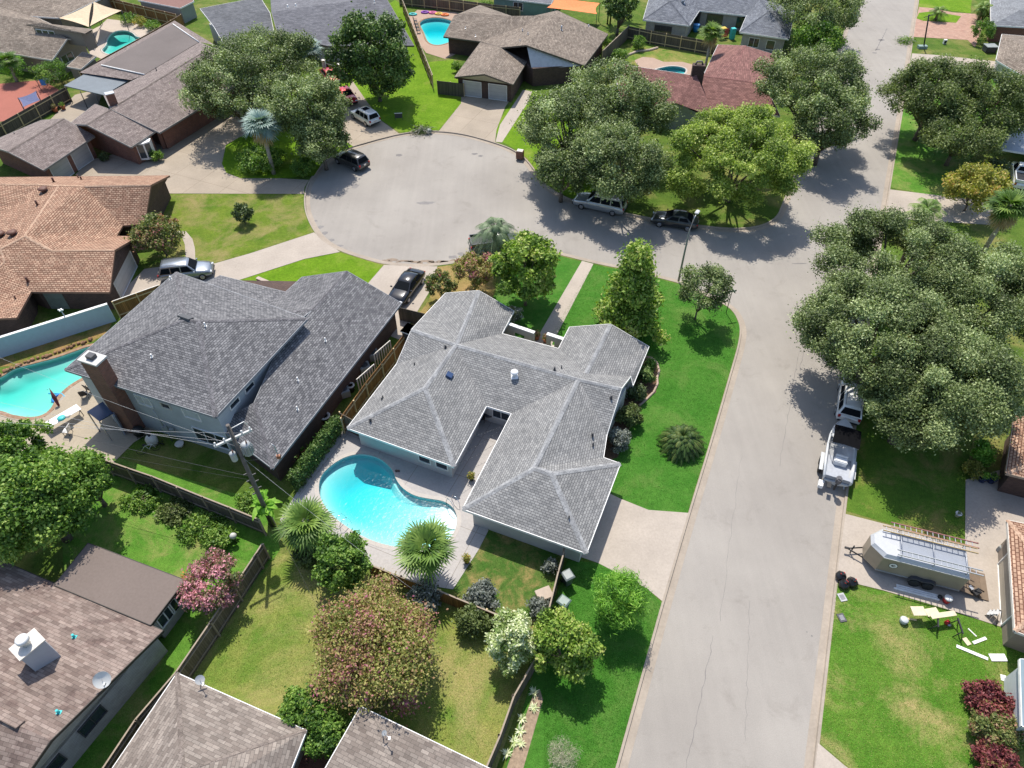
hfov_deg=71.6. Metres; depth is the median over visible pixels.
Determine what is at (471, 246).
pickup truck
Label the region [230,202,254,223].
tree
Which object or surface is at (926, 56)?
driveway
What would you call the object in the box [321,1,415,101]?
magnolia tree
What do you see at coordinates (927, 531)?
ladder
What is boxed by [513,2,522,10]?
window
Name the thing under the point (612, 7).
broadleaf tree
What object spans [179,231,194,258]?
path
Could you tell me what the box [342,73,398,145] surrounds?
driveway
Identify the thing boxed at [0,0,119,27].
neighbour house
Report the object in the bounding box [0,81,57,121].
patio
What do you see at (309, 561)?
shrub
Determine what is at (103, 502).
broadleaf tree
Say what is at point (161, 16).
board fence
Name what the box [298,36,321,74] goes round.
palm tree
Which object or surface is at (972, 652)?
lumber board
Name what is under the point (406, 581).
cedar fence
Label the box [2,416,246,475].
power line
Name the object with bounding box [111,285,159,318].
cedar fence
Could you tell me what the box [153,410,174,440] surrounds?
electric meter
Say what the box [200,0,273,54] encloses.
grey roof house
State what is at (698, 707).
road crack
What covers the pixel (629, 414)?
shrub
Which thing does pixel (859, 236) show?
oak tree
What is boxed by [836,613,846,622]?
utility cover
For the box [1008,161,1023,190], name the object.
white truck
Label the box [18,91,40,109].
shade sail
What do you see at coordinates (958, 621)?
sawhorse
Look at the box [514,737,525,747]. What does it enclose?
strap leaf plant
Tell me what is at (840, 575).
trash bag
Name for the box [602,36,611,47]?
shrub
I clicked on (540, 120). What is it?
oak tree
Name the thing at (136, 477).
board fence
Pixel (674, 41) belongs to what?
board fence
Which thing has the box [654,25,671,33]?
window
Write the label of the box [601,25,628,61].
board fence
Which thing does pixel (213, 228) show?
lawn
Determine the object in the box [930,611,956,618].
lumber board
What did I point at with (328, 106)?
oak tree
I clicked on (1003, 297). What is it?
oak tree
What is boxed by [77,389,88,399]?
patio chair
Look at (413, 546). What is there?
palm tree
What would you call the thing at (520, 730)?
strap leaf plant
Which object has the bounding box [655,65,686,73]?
swimming pool
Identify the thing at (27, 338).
garden wall
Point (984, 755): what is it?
shrub
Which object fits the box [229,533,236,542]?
ball lamp
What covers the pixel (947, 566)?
ladder
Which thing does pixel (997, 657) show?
lumber board
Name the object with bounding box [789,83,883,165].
oak tree
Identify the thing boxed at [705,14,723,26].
window
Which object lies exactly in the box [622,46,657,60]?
bed edging
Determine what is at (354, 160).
parked suv
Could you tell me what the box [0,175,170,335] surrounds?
tan roof house
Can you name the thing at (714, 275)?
young oak
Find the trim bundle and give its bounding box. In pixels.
[894,584,939,600]
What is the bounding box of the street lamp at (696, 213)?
[677,210,699,280]
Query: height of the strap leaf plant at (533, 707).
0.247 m
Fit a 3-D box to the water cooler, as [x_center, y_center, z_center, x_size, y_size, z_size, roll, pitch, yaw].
[27.463,13.587,44.780,0.490,0.530,0.490,0,46,0]
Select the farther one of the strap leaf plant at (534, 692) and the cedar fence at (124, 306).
the cedar fence at (124, 306)
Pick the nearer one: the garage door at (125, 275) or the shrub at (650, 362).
the shrub at (650, 362)
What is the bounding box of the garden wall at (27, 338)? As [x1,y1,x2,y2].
[0,303,115,357]
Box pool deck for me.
[280,420,503,588]
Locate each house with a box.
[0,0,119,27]
[0,7,97,76]
[0,21,272,176]
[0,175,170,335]
[64,271,401,480]
[112,672,307,767]
[138,0,196,22]
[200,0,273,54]
[271,0,413,61]
[325,707,488,767]
[347,290,648,561]
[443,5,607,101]
[494,0,555,15]
[614,44,779,129]
[643,0,793,53]
[987,0,1023,41]
[994,34,1023,81]
[997,416,1023,497]
[997,520,1023,652]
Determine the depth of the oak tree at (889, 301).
51.80 m
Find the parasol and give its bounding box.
[49,388,59,405]
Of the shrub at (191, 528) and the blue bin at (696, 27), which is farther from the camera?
the blue bin at (696, 27)
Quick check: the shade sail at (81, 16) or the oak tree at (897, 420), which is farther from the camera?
the shade sail at (81, 16)
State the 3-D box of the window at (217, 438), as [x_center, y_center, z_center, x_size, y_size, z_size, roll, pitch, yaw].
[-22.165,4.028,52.331,2.970,1.581,0.090,15,48,14]
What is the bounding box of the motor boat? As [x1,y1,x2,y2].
[817,418,861,489]
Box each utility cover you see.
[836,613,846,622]
[837,593,847,601]
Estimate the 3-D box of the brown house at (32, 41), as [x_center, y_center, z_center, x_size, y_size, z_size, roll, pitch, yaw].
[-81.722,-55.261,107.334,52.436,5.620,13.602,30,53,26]
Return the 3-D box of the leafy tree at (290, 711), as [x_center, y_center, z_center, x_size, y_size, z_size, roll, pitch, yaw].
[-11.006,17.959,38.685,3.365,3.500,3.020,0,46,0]
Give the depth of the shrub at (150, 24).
110.63 m
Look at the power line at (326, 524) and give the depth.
43.35 m
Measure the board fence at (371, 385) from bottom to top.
1.840 m
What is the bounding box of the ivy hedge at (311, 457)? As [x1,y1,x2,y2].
[286,414,344,493]
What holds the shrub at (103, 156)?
on the ground at (46, 562)
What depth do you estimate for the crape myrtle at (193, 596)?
42.74 m
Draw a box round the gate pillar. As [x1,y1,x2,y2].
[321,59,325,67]
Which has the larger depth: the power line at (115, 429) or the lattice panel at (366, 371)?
the lattice panel at (366, 371)
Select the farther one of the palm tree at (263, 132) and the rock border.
the palm tree at (263, 132)
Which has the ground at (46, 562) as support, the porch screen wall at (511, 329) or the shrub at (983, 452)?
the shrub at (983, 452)
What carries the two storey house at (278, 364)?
on the ground at (46, 562)
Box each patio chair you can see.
[61,423,72,435]
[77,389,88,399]
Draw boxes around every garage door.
[49,157,74,176]
[70,144,93,170]
[113,251,137,297]
[463,80,481,97]
[488,83,506,100]
[997,553,1011,625]
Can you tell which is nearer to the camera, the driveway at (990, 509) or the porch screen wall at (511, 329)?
the driveway at (990, 509)
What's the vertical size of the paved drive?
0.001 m
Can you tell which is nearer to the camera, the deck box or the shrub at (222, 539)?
the deck box
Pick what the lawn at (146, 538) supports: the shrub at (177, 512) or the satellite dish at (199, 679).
the shrub at (177, 512)
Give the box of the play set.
[721,26,736,39]
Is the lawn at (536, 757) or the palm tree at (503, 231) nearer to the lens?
the lawn at (536, 757)
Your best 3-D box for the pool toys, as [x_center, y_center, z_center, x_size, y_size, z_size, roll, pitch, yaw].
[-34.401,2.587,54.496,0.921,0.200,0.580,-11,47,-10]
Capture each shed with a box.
[67,52,96,78]
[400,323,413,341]
[1004,658,1023,739]
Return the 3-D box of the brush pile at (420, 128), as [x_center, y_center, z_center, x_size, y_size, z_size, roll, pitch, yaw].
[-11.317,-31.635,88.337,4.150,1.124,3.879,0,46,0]
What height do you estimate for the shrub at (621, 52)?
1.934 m
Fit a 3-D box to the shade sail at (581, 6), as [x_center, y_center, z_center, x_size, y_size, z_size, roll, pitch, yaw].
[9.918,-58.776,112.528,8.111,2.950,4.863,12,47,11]
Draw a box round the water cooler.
[942,594,952,603]
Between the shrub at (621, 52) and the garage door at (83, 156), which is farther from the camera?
the shrub at (621, 52)
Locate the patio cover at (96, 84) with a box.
[64,74,129,108]
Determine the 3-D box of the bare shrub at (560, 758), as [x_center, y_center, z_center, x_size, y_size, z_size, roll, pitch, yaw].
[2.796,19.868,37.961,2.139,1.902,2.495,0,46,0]
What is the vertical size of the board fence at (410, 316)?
1.540 m
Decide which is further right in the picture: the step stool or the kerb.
the step stool
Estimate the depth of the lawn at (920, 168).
82.87 m
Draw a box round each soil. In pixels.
[0,322,111,366]
[412,262,496,325]
[507,690,542,767]
[604,358,657,459]
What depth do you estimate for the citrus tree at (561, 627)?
39.60 m
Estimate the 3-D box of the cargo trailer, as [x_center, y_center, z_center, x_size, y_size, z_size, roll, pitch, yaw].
[26.266,11.261,45.596,8.800,2.574,2.660,13,48,12]
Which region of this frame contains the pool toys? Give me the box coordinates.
[57,414,69,420]
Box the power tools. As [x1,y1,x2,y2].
[968,585,983,597]
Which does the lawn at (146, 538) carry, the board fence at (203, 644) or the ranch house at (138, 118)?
the board fence at (203, 644)
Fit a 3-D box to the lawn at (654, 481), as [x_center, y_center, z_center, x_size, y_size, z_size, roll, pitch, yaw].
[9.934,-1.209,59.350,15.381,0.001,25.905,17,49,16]
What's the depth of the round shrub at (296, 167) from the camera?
79.97 m
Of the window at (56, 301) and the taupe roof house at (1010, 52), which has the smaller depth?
the window at (56, 301)
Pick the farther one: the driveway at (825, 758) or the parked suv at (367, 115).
the parked suv at (367, 115)
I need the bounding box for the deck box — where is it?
[535,585,551,601]
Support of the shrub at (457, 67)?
on the lawn at (419, 99)
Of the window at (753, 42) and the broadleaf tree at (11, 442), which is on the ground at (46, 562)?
the broadleaf tree at (11, 442)
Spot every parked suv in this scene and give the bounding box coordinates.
[157,256,214,280]
[333,149,369,171]
[350,106,380,126]
[834,377,863,424]
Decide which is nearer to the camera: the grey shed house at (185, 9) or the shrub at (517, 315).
the shrub at (517, 315)
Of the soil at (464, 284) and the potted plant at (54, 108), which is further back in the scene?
the potted plant at (54, 108)
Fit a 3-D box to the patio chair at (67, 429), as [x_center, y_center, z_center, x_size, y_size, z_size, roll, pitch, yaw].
[-33.968,3.481,54.138,0.609,1.015,0.576,3,46,3]
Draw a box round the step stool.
[985,609,1001,624]
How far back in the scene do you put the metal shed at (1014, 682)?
39.52 m
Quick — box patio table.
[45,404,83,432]
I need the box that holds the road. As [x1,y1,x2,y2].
[310,0,914,767]
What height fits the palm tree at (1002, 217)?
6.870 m
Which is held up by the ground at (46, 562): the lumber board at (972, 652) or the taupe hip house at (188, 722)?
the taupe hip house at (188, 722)
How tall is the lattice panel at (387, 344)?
1.440 m
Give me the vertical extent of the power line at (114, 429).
0.485 m
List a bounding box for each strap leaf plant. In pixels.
[500,748,512,759]
[509,734,518,748]
[514,725,525,735]
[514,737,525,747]
[516,713,526,725]
[529,686,539,698]
[529,702,540,711]
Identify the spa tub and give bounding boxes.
[982,43,998,52]
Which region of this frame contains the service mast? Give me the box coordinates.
[271,443,280,459]
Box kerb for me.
[304,0,918,767]
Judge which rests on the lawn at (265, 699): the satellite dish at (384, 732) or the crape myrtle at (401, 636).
the crape myrtle at (401, 636)
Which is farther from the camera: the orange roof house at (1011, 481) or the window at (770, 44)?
the window at (770, 44)
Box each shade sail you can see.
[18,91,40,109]
[59,3,100,28]
[90,1,128,42]
[547,0,599,23]
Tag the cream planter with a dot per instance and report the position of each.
(179, 444)
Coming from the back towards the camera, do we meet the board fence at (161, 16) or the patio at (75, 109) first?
the board fence at (161, 16)
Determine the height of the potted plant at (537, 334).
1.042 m
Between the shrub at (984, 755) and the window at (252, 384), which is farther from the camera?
the window at (252, 384)
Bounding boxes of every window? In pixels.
[42,293,69,308]
[46,753,67,767]
[60,52,74,64]
[77,704,107,737]
[133,393,153,408]
[136,138,154,159]
[156,606,173,629]
[159,401,171,410]
[163,597,179,620]
[169,589,181,612]
[180,408,201,422]
[191,426,230,450]
[229,396,240,410]
[244,380,254,394]
[418,456,430,464]
[435,462,448,470]
[492,410,509,420]
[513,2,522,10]
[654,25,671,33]
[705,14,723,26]
[735,17,744,27]
[747,37,759,47]
[765,40,775,50]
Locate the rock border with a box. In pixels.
[0,337,92,375]
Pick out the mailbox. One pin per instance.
(520, 154)
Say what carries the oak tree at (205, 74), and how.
on the lawn at (235, 146)
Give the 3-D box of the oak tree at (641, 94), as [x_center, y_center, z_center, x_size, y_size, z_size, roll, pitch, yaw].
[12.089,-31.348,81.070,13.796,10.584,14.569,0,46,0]
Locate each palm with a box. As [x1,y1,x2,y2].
[655,423,706,466]
[897,197,946,273]
[926,6,947,22]
[971,1,993,21]
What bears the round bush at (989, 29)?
on the ground at (46, 562)
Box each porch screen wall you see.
[504,322,534,341]
[546,332,563,347]
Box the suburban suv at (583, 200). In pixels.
[572,190,627,215]
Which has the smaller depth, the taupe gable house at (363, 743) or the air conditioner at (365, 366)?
the taupe gable house at (363, 743)
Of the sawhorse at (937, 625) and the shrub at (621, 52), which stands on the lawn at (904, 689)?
the sawhorse at (937, 625)
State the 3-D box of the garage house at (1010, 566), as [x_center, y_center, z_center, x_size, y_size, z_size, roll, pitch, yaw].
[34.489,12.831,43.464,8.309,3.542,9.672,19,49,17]
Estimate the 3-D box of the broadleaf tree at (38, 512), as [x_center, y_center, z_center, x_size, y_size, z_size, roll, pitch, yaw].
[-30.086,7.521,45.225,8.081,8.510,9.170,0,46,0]
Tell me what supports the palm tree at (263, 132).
on the lawn at (235, 146)
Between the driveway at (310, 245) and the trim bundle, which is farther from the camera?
the driveway at (310, 245)
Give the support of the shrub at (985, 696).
on the lawn at (904, 689)
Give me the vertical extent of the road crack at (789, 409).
0.001 m
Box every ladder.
[883,525,978,553]
[891,522,978,548]
[897,549,983,576]
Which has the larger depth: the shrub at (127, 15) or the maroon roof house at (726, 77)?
the shrub at (127, 15)
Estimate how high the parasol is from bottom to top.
1.496 m
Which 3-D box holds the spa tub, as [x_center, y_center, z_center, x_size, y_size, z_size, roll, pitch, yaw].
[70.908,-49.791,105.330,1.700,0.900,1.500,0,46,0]
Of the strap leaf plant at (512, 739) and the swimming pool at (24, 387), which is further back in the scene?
the swimming pool at (24, 387)
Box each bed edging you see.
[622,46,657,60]
[638,356,659,405]
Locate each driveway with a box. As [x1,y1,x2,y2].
[75,102,308,193]
[123,233,338,296]
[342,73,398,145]
[369,265,436,338]
[439,96,508,141]
[581,494,687,599]
[815,743,846,767]
[838,470,1023,626]
[887,189,990,224]
[911,53,994,67]
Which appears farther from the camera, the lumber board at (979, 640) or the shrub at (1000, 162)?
the shrub at (1000, 162)
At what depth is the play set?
108.27 m
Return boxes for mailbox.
[516,149,523,159]
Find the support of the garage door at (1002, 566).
in the garage house at (1010, 566)
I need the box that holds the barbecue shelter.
[87,402,125,440]
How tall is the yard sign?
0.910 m
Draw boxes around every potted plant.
[50,103,57,112]
[58,102,65,109]
[462,553,471,563]
[467,471,475,480]
[533,329,540,339]
[955,511,962,517]
[978,471,990,482]
[987,471,1000,483]
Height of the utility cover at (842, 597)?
0.070 m
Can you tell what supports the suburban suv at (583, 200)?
on the road
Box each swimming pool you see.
[0,343,93,419]
[101,30,139,54]
[315,451,460,551]
[419,17,451,45]
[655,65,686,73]
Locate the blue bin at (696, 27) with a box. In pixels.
[693,23,699,31]
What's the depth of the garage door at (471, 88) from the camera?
94.29 m
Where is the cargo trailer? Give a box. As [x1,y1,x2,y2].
[844,528,988,600]
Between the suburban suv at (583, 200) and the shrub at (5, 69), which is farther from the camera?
the shrub at (5, 69)
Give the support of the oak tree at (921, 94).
on the lawn at (920, 168)
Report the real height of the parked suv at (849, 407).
1.804 m
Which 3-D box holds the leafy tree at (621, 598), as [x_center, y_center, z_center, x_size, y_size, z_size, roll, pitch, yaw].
[6.417,13.145,42.604,3.842,4.508,4.300,0,46,0]
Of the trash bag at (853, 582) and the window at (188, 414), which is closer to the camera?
the trash bag at (853, 582)
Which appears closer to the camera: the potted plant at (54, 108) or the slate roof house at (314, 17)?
the potted plant at (54, 108)
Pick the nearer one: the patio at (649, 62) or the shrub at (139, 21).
the patio at (649, 62)
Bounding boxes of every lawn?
[62,458,279,767]
[150,194,312,262]
[191,553,529,767]
[222,83,351,177]
[242,253,382,282]
[344,0,460,131]
[453,530,561,637]
[493,256,580,338]
[496,93,520,138]
[503,90,596,198]
[505,560,661,767]
[552,265,739,512]
[623,43,721,67]
[820,585,1023,767]
[847,320,972,543]
[891,72,1000,195]
[917,11,960,22]
[919,0,971,12]
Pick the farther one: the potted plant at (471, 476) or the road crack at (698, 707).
the potted plant at (471, 476)
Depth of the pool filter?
53.16 m
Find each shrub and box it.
[0,55,26,78]
[23,58,68,86]
[98,150,108,160]
[113,483,163,515]
[118,11,136,24]
[131,14,146,26]
[143,19,160,30]
[149,150,163,161]
[152,488,196,526]
[171,508,229,545]
[201,521,238,549]
[231,143,287,173]
[234,489,260,514]
[289,156,316,177]
[290,543,318,570]
[403,576,442,614]
[451,60,461,72]
[451,599,495,639]
[462,577,499,616]
[481,0,493,3]
[484,607,536,678]
[509,305,523,321]
[525,595,549,621]
[540,556,557,574]
[547,737,582,767]
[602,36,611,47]
[608,426,631,453]
[611,48,628,60]
[614,402,643,427]
[625,383,648,401]
[632,34,646,48]
[636,364,656,383]
[645,357,656,370]
[960,676,1015,725]
[961,459,985,480]
[965,708,1023,755]
[969,733,1022,767]
[970,439,996,466]
[975,10,989,19]
[980,157,1012,173]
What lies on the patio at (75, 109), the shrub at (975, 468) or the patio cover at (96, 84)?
the patio cover at (96, 84)
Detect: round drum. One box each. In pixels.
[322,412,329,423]
[348,382,354,392]
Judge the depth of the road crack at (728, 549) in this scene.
47.73 m
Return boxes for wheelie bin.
[555,594,571,609]
[560,568,574,586]
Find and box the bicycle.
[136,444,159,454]
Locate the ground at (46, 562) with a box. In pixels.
[0,0,1023,767]
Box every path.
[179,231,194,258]
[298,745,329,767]
[496,90,531,141]
[535,261,592,344]
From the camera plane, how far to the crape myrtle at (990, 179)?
72.77 m
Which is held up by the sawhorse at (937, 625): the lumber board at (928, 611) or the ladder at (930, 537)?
the lumber board at (928, 611)
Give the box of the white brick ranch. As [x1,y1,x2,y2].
[0,543,186,767]
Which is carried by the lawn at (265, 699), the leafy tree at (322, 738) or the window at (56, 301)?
the leafy tree at (322, 738)
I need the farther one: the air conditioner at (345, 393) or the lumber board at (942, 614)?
the air conditioner at (345, 393)
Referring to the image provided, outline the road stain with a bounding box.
[417,201,434,204]
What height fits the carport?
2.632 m
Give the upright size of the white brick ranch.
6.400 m
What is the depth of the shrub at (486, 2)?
116.35 m
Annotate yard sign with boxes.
[394,113,402,119]
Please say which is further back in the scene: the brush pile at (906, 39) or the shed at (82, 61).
the brush pile at (906, 39)
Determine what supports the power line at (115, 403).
attached to the utility pole
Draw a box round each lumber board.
[910,606,926,615]
[924,607,938,616]
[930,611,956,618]
[956,645,987,659]
[962,637,970,645]
[972,637,986,643]
[988,654,1007,660]
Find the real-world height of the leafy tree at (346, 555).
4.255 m
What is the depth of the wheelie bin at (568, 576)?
45.12 m
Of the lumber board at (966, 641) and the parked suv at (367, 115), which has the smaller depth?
the lumber board at (966, 641)
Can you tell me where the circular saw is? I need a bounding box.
[944,620,951,626]
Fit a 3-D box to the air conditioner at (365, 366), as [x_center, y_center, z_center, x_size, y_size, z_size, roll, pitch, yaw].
[-12.223,-1.370,58.940,0.850,0.738,0.850,-17,49,-16]
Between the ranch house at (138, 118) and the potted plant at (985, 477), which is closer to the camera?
the potted plant at (985, 477)
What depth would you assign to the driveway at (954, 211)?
76.52 m
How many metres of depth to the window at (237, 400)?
51.14 m
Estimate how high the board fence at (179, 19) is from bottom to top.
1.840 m
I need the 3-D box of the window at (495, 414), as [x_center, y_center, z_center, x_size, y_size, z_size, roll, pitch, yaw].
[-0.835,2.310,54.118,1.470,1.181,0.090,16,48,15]
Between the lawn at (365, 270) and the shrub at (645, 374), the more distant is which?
the lawn at (365, 270)
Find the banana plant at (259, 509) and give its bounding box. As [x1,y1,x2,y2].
[250,489,282,527]
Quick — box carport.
[1002,130,1023,153]
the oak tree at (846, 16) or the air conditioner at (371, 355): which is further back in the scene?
the oak tree at (846, 16)
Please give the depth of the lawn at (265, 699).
42.03 m
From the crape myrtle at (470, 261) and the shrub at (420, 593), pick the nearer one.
the shrub at (420, 593)
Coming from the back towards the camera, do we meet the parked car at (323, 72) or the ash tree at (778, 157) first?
the parked car at (323, 72)
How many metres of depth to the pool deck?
51.09 m
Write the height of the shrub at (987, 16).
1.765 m
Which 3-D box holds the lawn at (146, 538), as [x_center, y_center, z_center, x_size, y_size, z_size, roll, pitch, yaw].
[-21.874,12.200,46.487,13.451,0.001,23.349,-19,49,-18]
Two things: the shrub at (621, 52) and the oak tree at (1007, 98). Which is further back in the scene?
the shrub at (621, 52)
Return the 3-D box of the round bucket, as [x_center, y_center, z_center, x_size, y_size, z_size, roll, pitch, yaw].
[24.221,14.630,43.901,0.520,0.380,0.520,0,46,0]
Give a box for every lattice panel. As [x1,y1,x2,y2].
[356,364,375,390]
[373,340,391,366]
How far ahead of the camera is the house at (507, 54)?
97.95 m
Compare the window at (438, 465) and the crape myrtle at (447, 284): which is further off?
the crape myrtle at (447, 284)
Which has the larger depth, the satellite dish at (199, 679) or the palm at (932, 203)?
the palm at (932, 203)
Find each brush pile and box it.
[404,122,431,136]
[893,35,918,44]
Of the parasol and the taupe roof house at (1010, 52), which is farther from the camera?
the taupe roof house at (1010, 52)
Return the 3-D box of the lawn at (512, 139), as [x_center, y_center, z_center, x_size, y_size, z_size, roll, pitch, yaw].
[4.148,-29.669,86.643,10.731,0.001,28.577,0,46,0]
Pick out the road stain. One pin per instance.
(425, 202)
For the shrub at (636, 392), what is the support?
on the soil at (610, 454)
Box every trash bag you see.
[835,570,846,580]
[838,579,849,589]
[847,576,858,587]
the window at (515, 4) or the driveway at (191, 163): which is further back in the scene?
the window at (515, 4)
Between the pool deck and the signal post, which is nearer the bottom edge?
the pool deck
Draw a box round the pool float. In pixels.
[48,393,64,402]
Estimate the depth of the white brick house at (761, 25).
107.94 m
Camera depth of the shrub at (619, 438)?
52.57 m
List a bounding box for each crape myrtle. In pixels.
[124,210,184,256]
[176,545,244,614]
[298,567,453,726]
[424,268,458,296]
[450,251,492,290]
[941,160,1015,214]
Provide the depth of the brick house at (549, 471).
52.17 m
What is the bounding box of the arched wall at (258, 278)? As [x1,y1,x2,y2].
[256,276,268,280]
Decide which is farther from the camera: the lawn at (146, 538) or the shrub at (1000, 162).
the shrub at (1000, 162)
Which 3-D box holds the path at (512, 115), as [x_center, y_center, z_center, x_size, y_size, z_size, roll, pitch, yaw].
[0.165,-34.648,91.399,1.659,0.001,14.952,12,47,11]
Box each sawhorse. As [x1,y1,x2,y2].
[928,617,938,632]
[949,618,963,637]
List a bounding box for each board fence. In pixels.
[0,87,70,136]
[78,14,184,75]
[102,543,270,767]
[105,459,266,535]
[109,0,176,22]
[339,411,358,435]
[340,335,404,433]
[398,308,424,323]
[399,0,519,15]
[402,0,433,88]
[437,80,464,96]
[486,547,565,767]
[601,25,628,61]
[628,26,711,54]
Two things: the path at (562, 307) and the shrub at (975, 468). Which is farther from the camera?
the path at (562, 307)
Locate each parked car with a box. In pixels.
[320,67,340,80]
[336,85,357,104]
[389,268,425,305]
[650,209,698,231]
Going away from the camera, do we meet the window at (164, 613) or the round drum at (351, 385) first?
the window at (164, 613)
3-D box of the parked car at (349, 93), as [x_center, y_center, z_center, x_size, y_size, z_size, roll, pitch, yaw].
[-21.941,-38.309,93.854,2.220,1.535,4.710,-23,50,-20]
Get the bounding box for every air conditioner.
[341,385,350,398]
[360,360,370,374]
[370,348,378,361]
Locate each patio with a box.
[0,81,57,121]
[0,380,153,461]
[51,92,101,121]
[89,19,154,58]
[410,10,458,58]
[635,57,691,74]
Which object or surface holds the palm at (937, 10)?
on the lawn at (948, 17)
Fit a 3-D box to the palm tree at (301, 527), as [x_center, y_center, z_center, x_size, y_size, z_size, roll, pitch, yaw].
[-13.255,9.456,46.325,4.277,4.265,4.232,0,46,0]
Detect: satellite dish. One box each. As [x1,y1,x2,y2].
[92,671,110,688]
[195,675,204,685]
[382,730,390,739]
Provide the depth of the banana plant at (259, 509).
47.07 m
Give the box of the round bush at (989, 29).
[970,15,996,45]
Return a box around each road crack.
[686,638,712,767]
[720,461,740,620]
[780,348,799,462]
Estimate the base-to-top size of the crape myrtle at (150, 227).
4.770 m
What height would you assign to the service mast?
1.777 m
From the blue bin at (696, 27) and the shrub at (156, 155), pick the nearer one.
the shrub at (156, 155)
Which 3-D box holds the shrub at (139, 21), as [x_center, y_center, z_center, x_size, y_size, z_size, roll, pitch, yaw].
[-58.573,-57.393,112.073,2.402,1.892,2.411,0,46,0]
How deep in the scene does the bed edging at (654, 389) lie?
57.94 m
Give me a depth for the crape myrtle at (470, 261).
64.02 m
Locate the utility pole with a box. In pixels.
[213,421,272,526]
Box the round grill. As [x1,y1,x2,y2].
[132,425,144,438]
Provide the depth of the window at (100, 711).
38.60 m
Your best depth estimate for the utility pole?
43.01 m
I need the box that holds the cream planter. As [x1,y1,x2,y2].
[174,440,183,447]
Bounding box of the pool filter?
[145,434,164,446]
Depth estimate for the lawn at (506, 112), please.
91.69 m
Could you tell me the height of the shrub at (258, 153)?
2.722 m
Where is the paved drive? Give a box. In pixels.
[914,7,983,46]
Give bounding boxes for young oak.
[676,260,735,319]
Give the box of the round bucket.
[899,616,908,624]
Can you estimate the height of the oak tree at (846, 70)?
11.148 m
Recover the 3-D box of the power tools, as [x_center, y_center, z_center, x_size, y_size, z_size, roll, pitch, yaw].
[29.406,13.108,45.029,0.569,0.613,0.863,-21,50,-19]
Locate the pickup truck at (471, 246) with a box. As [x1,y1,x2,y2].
[468,232,518,254]
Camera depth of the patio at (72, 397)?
54.65 m
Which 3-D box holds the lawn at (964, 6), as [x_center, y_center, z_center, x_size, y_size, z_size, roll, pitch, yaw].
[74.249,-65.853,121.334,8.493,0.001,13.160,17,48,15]
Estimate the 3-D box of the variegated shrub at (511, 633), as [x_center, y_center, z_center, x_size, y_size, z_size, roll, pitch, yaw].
[-0.065,14.828,41.145,3.352,4.284,3.433,-29,53,-25]
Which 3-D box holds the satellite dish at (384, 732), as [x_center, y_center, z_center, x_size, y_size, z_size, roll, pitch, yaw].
[-6.415,18.250,36.675,0.638,0.903,0.302,26,52,23]
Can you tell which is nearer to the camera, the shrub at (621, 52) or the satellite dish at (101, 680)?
the satellite dish at (101, 680)
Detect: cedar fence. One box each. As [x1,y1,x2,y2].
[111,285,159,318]
[369,564,438,596]
[439,589,496,621]
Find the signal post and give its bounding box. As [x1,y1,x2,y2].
[917,14,932,48]
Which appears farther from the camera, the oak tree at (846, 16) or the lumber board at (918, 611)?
the oak tree at (846, 16)
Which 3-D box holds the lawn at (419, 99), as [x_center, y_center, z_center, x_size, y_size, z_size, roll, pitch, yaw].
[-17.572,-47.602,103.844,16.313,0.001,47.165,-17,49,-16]
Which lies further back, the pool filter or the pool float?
the pool float
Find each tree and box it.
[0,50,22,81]
[0,416,53,487]
[0,437,117,567]
[54,451,114,508]
[169,34,282,133]
[212,21,323,93]
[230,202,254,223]
[240,108,283,174]
[249,65,352,156]
[271,494,338,556]
[275,683,340,738]
[287,111,351,170]
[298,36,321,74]
[301,708,351,762]
[311,528,372,593]
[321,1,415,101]
[392,515,459,586]
[468,217,517,267]
[487,227,562,305]
[509,82,626,171]
[531,139,589,202]
[532,604,605,684]
[562,52,682,143]
[566,117,676,204]
[589,565,651,636]
[591,233,671,345]
[600,0,640,35]
[660,100,819,211]
[697,21,725,69]
[750,39,878,138]
[766,0,870,30]
[786,262,980,402]
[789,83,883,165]
[790,17,849,52]
[801,203,988,315]
[851,356,980,454]
[870,313,1023,455]
[875,52,996,141]
[908,232,1023,354]
[910,92,1011,165]
[934,53,1023,150]
[981,187,1023,252]
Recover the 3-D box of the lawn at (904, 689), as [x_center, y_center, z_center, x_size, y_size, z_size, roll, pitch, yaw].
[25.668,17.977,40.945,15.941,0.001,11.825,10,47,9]
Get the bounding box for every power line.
[0,402,212,444]
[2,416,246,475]
[4,359,213,438]
[5,413,221,440]
[8,422,207,432]
[16,435,248,479]
[247,461,414,590]
[248,471,383,736]
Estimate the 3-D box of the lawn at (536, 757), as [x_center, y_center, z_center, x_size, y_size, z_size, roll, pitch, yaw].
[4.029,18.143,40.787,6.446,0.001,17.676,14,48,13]
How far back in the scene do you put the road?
57.71 m
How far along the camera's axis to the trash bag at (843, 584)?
45.34 m
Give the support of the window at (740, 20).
in the white brick house at (761, 25)

